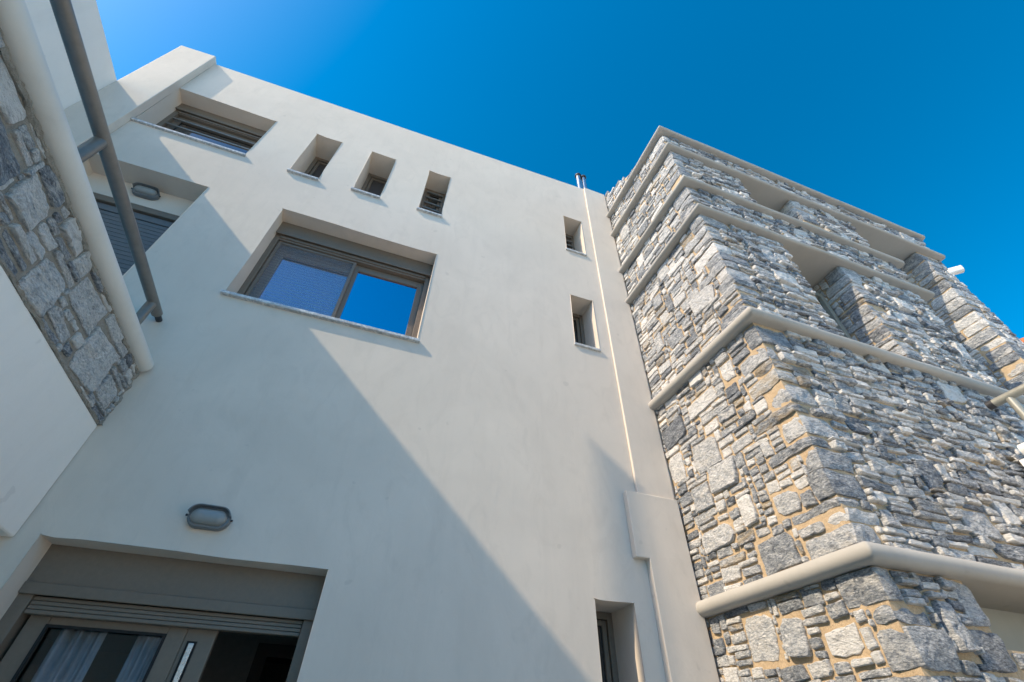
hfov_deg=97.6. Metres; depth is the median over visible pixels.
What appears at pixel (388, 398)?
plaster house
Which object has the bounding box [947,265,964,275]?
security camera
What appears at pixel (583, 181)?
flue pipe
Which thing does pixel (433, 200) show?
window
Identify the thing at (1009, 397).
railing
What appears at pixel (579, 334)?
window
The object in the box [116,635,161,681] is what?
curtain
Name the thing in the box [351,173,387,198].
window
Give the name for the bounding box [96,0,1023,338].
sky
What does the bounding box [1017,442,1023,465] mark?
balcony
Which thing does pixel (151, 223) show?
balcony door
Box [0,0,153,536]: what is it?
side wing
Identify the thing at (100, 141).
railing
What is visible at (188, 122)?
window
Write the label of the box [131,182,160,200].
wall lamp
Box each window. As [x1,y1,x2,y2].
[130,104,265,156]
[220,222,432,342]
[287,157,328,180]
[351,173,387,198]
[416,188,445,217]
[565,234,586,256]
[572,313,600,351]
[596,611,618,681]
[815,292,851,338]
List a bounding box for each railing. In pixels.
[49,0,162,324]
[984,383,1023,420]
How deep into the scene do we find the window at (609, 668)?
3.05 m
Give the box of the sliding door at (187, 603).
[0,544,325,681]
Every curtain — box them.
[31,629,107,681]
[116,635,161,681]
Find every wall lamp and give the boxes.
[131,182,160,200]
[185,503,232,530]
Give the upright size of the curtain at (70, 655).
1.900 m
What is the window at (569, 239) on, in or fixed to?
in the plaster house
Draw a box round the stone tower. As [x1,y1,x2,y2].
[605,126,1023,681]
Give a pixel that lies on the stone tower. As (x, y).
(828, 376)
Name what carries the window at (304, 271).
in the plaster house
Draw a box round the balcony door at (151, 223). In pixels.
[93,192,179,275]
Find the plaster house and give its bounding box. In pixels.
[0,46,719,681]
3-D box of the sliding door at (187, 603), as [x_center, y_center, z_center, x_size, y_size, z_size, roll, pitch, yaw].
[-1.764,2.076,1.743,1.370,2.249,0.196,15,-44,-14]
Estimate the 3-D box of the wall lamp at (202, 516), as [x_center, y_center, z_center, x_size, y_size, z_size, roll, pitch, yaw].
[-1.646,0.960,2.438,0.232,0.112,0.076,15,-44,-14]
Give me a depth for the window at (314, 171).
5.32 m
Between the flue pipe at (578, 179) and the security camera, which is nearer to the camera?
the security camera
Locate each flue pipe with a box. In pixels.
[575,173,581,187]
[581,175,586,188]

